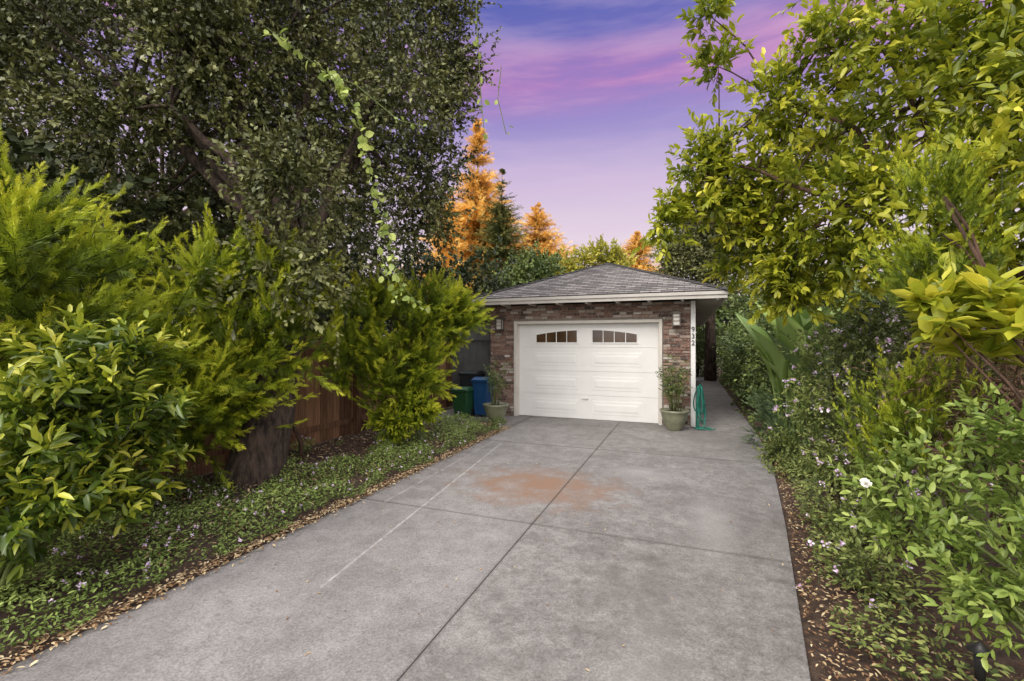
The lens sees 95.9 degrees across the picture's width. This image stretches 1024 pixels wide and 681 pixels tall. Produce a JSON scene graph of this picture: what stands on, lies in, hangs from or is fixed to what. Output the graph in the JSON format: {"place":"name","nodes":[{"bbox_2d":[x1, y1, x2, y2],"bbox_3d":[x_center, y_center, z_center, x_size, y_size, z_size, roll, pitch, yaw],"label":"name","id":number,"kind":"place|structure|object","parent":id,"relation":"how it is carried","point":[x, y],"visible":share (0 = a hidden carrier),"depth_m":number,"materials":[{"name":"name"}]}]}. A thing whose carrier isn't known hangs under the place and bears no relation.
{"place":"outdoors","nodes":[
{"label":"outdoors","id":0,"kind":"place"},
{"bbox_2d":[0,420,498,670],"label":"planting bed soil","id":1,"kind":"structure","parent":0,"point":[22,609],"depth_m":3.80,"materials":[{"name":"brown soil"}]},
{"bbox_2d":[0,302,204,602],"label":"broadleaf shrub","id":2,"kind":"object","parent":1,"relation":"on","point":[49,483],"visible":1,"depth_m":3.05,"materials":[{"name":"green plant"}]},
{"bbox_2d":[0,122,208,411],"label":"golden cypress","id":3,"kind":"object","parent":1,"relation":"on","point":[26,223],"visible":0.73,"depth_m":3.61,"materials":[{"name":"green plant"}]},
{"bbox_2d":[0,203,268,518],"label":"golden cypress","id":4,"kind":"object","parent":1,"relation":"on","point":[98,284],"visible":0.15,"depth_m":4.65,"materials":[{"name":"green plant"}]},
{"bbox_2d":[101,201,352,492],"bbox_3d":[-3.101,0.087,5.263,2.077,3.325,2.748,0,0,38],"label":"golden cypress","id":5,"kind":"object","parent":1,"relation":"on","point":[239,393],"visible":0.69,"depth_m":5.05,"materials":[{"name":"green plant"}]},
{"bbox_2d":[2,331,451,513],"bbox_3d":[-3.870,0.790,5.407,0.195,1.820,13.314,0,0,21],"label":"wooden fence","id":6,"kind":"object","parent":1,"relation":"on","point":[327,414],"visible":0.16,"depth_m":7.48,"materials":[{"name":"brown wood"}]},
{"bbox_2d":[0,0,501,490],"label":"oak tree","id":7,"kind":"object","parent":1,"relation":"on","point":[290,167],"visible":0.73,"depth_m":6.07,"materials":[{"name":"green plant"}]},
{"bbox_2d":[263,0,512,312],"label":"hanging vine","id":8,"kind":"object","parent":7,"relation":"hanging from","point":[341,89],"visible":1,"depth_m":4.60,"materials":[{"name":"green plant"}]},
{"bbox_2d":[0,411,507,651],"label":"ground cover","id":9,"kind":"object","parent":1,"relation":"on","point":[54,563],"depth_m":3.94,"materials":[{"name":"green plant"}]},
{"bbox_2d":[0,425,509,674],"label":"leaf litter","id":10,"kind":"object","parent":1,"relation":"on","point":[106,618],"visible":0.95,"depth_m":3.31,"materials":[{"name":"brown plant"}]},
{"bbox_2d":[64,420,492,566],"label":"leaf litter","id":11,"kind":"object","parent":1,"relation":"on","point":[274,488],"visible":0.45,"depth_m":5.03,"materials":[{"name":"plant"}]},
{"bbox_2d":[361,386,445,445],"bbox_3d":[-1.690,1.203,7.322,1.170,1.019,1.178,0,0,21],"label":"shrub","id":12,"kind":"object","parent":1,"relation":"on","point":[412,409],"visible":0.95,"depth_m":7.14,"materials":[{"name":"green plant"}]},
{"bbox_2d":[314,260,495,431],"bbox_3d":[-1.608,0.181,7.701,3.215,3.139,1.954,0,0,-38],"label":"golden cypress","id":13,"kind":"object","parent":1,"relation":"on","point":[444,315],"visible":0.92,"depth_m":7.31,"materials":[{"name":"green plant"}]},
{"bbox_2d":[0,408,810,680],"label":"driveway","id":14,"kind":"structure","parent":0,"point":[495,618],"depth_m":3.16,"materials":[{"name":"concrete"}]},
{"bbox_2d":[451,386,474,415],"bbox_3d":[-1.055,1.337,10.126,0.420,0.665,0.483,0,0,21],"label":"wheeled bin","id":15,"kind":"object","parent":14,"relation":"on","point":[463,401],"visible":0.81,"depth_m":9.96,"materials":[{"name":"green plastic"}]},
{"bbox_2d":[458,370,485,406],"bbox_3d":[-0.935,1.188,10.884,0.500,0.965,0.567,0,0,21],"label":"wheeled bin","id":16,"kind":"object","parent":14,"relation":"on","point":[466,377],"visible":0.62,"depth_m":10.67,"materials":[{"name":"plastic"}]},
{"bbox_2d":[470,377,493,414],"bbox_3d":[-0.632,1.238,10.253,0.420,0.865,0.483,0,0,21],"label":"wheeled bin","id":17,"kind":"object","parent":14,"relation":"on","point":[481,395],"visible":0.65,"depth_m":10.08,"materials":[{"name":"blue plastic"}]},
{"bbox_2d":[483,402,508,422],"bbox_3d":[-0.330,1.480,9.448,0.536,0.380,0.536,0,0,21],"label":"plant pot","id":18,"kind":"object","parent":14,"relation":"on","point":[494,410],"visible":0.89,"depth_m":9.27,"materials":[{"name":"ceramic"}]},
{"bbox_2d":[484,360,514,404],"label":"potted bamboo","id":19,"kind":"object","parent":18,"relation":"on","point":[490,384],"visible":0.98,"depth_m":9.40,"materials":[{"name":"green plant"}]},
{"bbox_2d":[276,430,782,670],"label":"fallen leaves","id":20,"kind":"object","parent":14,"relation":"on","point":[545,539],"visible":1,"depth_m":3.60,"materials":[{"name":"brown plant"}]},
{"bbox_2d":[659,408,689,430],"bbox_3d":[3.033,1.480,8.637,0.536,0.380,0.536,0,0,21],"label":"plant pot","id":21,"kind":"object","parent":14,"relation":"on","point":[674,420],"visible":0.93,"depth_m":8.48,"materials":[{"name":"ceramic"}]},
{"bbox_2d":[655,353,692,411],"bbox_3d":[3.001,0.786,8.579,0.759,1.114,0.622,0,0,-22],"label":"potted bamboo","id":22,"kind":"object","parent":21,"relation":"on","point":[674,389],"visible":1,"depth_m":8.54,"materials":[{"name":"green plant"}]},
{"bbox_2d":[4,0,1023,339],"label":"sky","id":23,"kind":"structure","parent":0,"point":[594,102],"materials":[{"name":"purple"}]},
{"bbox_2d":[421,347,991,472],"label":"ground","id":24,"kind":"structure","parent":0,"point":[448,408],"depth_m":11.87,"materials":[{"name":"soil"}]},
{"bbox_2d":[0,0,426,338],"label":"background tree","id":25,"kind":"object","parent":24,"relation":"on","point":[106,41],"visible":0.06,"depth_m":12.15,"materials":[{"name":"green plant"}]},
{"bbox_2d":[0,73,472,339],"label":"neighbour hedge","id":26,"kind":"object","parent":24,"relation":"on","point":[20,156],"visible":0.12,"depth_m":6.51,"materials":[{"name":"green plant"}]},
{"bbox_2d":[399,194,481,292],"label":"redwood tree","id":27,"kind":"object","parent":24,"relation":"on","point":[421,238],"visible":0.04,"depth_m":44.16,"materials":[{"name":"plant"}]},
{"bbox_2d":[381,234,531,334],"bbox_3d":[-2.196,-0.399,14.689,6.340,5.522,4.007,0,0,21],"label":"neighbour hedge","id":28,"kind":"object","parent":24,"relation":"on","point":[465,274],"visible":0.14,"depth_m":13.96,"materials":[{"name":"green plant"}]},
{"bbox_2d":[417,116,530,313],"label":"redwood tree","id":29,"kind":"object","parent":24,"relation":"on","point":[477,190],"visible":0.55,"depth_m":42.75,"materials":[{"name":"orange plant"}]},
{"bbox_2d":[464,168,541,321],"bbox_3d":[-0.832,-6.617,39.908,9.464,16.633,9.365,0,0,21],"label":"redwood tree","id":30,"kind":"object","parent":24,"relation":"on","point":[503,216],"visible":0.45,"depth_m":39.55,"materials":[{"name":"green plant"}]},
{"bbox_2d":[486,239,566,290],"bbox_3d":[1.494,-2.751,32.844,6.715,8.902,5.254,0,0,-41],"label":"background tree","id":31,"kind":"object","parent":24,"relation":"on","point":[539,266],"visible":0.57,"depth_m":32.03,"materials":[{"name":"green plant"}]},
{"bbox_2d":[510,202,577,275],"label":"redwood tree","id":32,"kind":"object","parent":24,"relation":"on","point":[538,223],"visible":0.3,"depth_m":45.22,"materials":[{"name":"orange plant"}]},
{"bbox_2d":[553,233,637,275],"bbox_3d":[6.758,-3.733,39.876,8.556,10.865,4.166,0,0,0],"label":"background tree","id":33,"kind":"object","parent":24,"relation":"on","point":[614,255],"visible":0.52,"depth_m":39.43,"materials":[{"name":"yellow plant"}]},
{"bbox_2d":[472,262,727,426],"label":"garage house","id":34,"kind":"structure","parent":24,"relation":"on","point":[597,342],"depth_m":9.70,"materials":[{"name":"brown brick"}]},
{"bbox_2d":[451,324,490,405],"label":"side gate","id":35,"kind":"structure","parent":34,"relation":"attached to","point":[476,356],"depth_m":11.42,"materials":[{"name":"grey paint"}]},
{"bbox_2d":[494,317,504,330],"bbox_3d":[-0.269,-0.370,10.247,0.190,0.300,0.195,0,0,21],"label":"wall lantern","id":36,"kind":"object","parent":34,"relation":"attached to","point":[500,324],"depth_m":10.20,"materials":[{"name":"white glass"}]},
{"bbox_2d":[519,323,657,422],"bbox_3d":[1.554,0.653,9.806,2.990,2.022,0.100,0,0,21],"label":"garage door","id":37,"kind":"structure","parent":34,"relation":"in","point":[600,371],"depth_m":9.76,"materials":[{"name":"white paint"}]},
{"bbox_2d":[671,311,681,326],"bbox_3d":[3.175,-0.420,8.923,0.190,0.300,0.195,0,0,21],"label":"wall lantern","id":38,"kind":"object","parent":34,"relation":"attached to","point":[676,318],"depth_m":8.87,"materials":[{"name":"white glass"}]},
{"bbox_2d":[693,381,715,429],"bbox_3d":[3.571,1.218,8.715,0.306,0.894,0.499,0,0,-19],"label":"garden hose","id":39,"kind":"object","parent":34,"relation":"hanging from","point":[700,394],"visible":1,"depth_m":8.70,"materials":[{"name":"teal rubber"}]},
{"bbox_2d":[303,262,915,353],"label":"distant woodland","id":40,"kind":"object","parent":24,"relation":"on","point":[720,319],"visible":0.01,"depth_m":51.62,"materials":[{"name":"green plant"}]},
{"bbox_2d":[621,231,661,272],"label":"redwood tree","id":41,"kind":"object","parent":24,"relation":"on","point":[635,239],"visible":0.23,"depth_m":51.35,"materials":[{"name":"orange plant"}]},
{"bbox_2d":[642,175,809,380],"bbox_3d":[8.407,-2.513,19.034,5.238,8.426,7.638,0,0,-15],"label":"background tree","id":42,"kind":"object","parent":24,"relation":"on","point":[686,258],"visible":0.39,"depth_m":19.06,"materials":[{"name":"green plant"}]},
{"bbox_2d":[823,325,1023,463],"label":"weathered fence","id":43,"kind":"object","parent":24,"relation":"on","point":[916,371],"depth_m":8.96,"materials":[{"name":"brown wood"}]},
{"bbox_2d":[696,377,754,431],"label":"walkway","id":44,"kind":"structure","parent":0,"point":[722,413],"depth_m":11.04,"materials":[{"name":"concrete"}]},
{"bbox_2d":[717,370,1023,680],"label":"planting bed soil","id":45,"kind":"structure","parent":0,"point":[1002,657],"depth_m":2.75,"materials":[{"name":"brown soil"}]},
{"bbox_2d":[717,330,753,404],"bbox_3d":[5.947,0.677,11.889,1.378,2.146,1.386,0,0,-34],"label":"cordyline plant","id":46,"kind":"object","parent":45,"relation":"on","point":[737,349],"visible":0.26,"depth_m":11.82,"materials":[{"name":"green plant"}]},
{"bbox_2d":[696,305,812,427],"bbox_3d":[7.571,0.695,15.003,3.096,3.184,14.725,0,0,15],"label":"clipped hedge","id":47,"kind":"object","parent":45,"relation":"on","point":[755,376],"visible":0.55,"depth_m":11.27,"materials":[{"name":"green plant"}]},
{"bbox_2d":[739,372,852,475],"bbox_3d":[4.112,1.095,6.719,1.330,1.438,2.124,0,0,-12],"label":"shrub","id":48,"kind":"object","parent":45,"relation":"on","point":[764,405],"visible":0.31,"depth_m":7.17,"materials":[{"name":"green plant"}]},
{"bbox_2d":[735,294,863,457],"bbox_3d":[4.084,0.514,6.561,1.621,2.505,1.530,0,0,21],"label":"bird of paradise plant","id":49,"kind":"object","parent":45,"relation":"on","point":[778,366],"visible":0.48,"depth_m":6.42,"materials":[{"name":"green plant"}]},
{"bbox_2d":[752,426,851,482],"bbox_3d":[3.752,1.570,5.907,1.152,1.021,1.420,0,0,21],"label":"shrub","id":50,"kind":"object","parent":45,"relation":"on","point":[784,453],"visible":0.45,"depth_m":6.09,"materials":[{"name":"green plant"}]},
{"bbox_2d":[722,251,909,454],"bbox_3d":[5.747,-0.117,9.346,2.164,3.645,7.192,0,0,16],"label":"border shrub","id":51,"kind":"object","parent":45,"relation":"on","point":[736,300],"visible":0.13,"depth_m":7.93,"materials":[{"name":"green plant"}]},
{"bbox_2d":[630,0,1023,326],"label":"citrus tree","id":52,"kind":"object","parent":45,"relation":"on","point":[991,38],"visible":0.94,"depth_m":3.52,"materials":[{"name":"green plant"}]},
{"bbox_2d":[773,461,1012,680],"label":"leaf litter","id":53,"kind":"object","parent":45,"relation":"on","point":[835,644],"visible":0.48,"depth_m":2.78,"materials":[{"name":"brown plant"}]},
{"bbox_2d":[764,258,1023,615],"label":"lantana bush","id":54,"kind":"object","parent":45,"relation":"on","point":[857,358],"visible":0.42,"depth_m":4.02,"materials":[{"name":"green plant"}]},
{"bbox_2d":[783,458,1023,680],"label":"weeds","id":55,"kind":"object","parent":45,"relation":"on","point":[994,672],"visible":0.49,"depth_m":2.55,"materials":[{"name":"green plant"}]},
{"bbox_2d":[826,380,1023,672],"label":"rose bush","id":56,"kind":"object","parent":45,"relation":"on","point":[979,584],"visible":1,"depth_m":1.95,"materials":[{"name":"green plant"}]},
{"bbox_2d":[832,114,1023,527],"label":"golden cypress","id":57,"kind":"object","parent":45,"relation":"on","point":[946,204],"visible":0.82,"depth_m":2.63,"materials":[{"name":"green plant"}]},
{"bbox_2d":[849,327,1023,508],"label":"dry stem shrub","id":58,"kind":"object","parent":45,"relation":"on","point":[1005,387],"visible":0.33,"depth_m":2.69,"materials":[{"name":"green plant"}]},
{"bbox_2d":[890,263,1023,410],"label":"rhododendron","id":59,"kind":"object","parent":45,"relation":"on","point":[934,301],"visible":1,"depth_m":2.24,"materials":[{"name":"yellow plant"}]},
{"bbox_2d":[965,641,991,680],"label":"path light","id":60,"kind":"object","parent":45,"relation":"on","point":[975,649],"visible":0.76,"depth_m":1.74,"materials":[{"name":"black metal"}]},
{"bbox_2d":[854,239,1023,372],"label":"neighbour hedge","id":61,"kind":"object","parent":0,"point":[906,311],"visible":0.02,"depth_m":9.59,"materials":[{"name":"green plant"}]}
]}

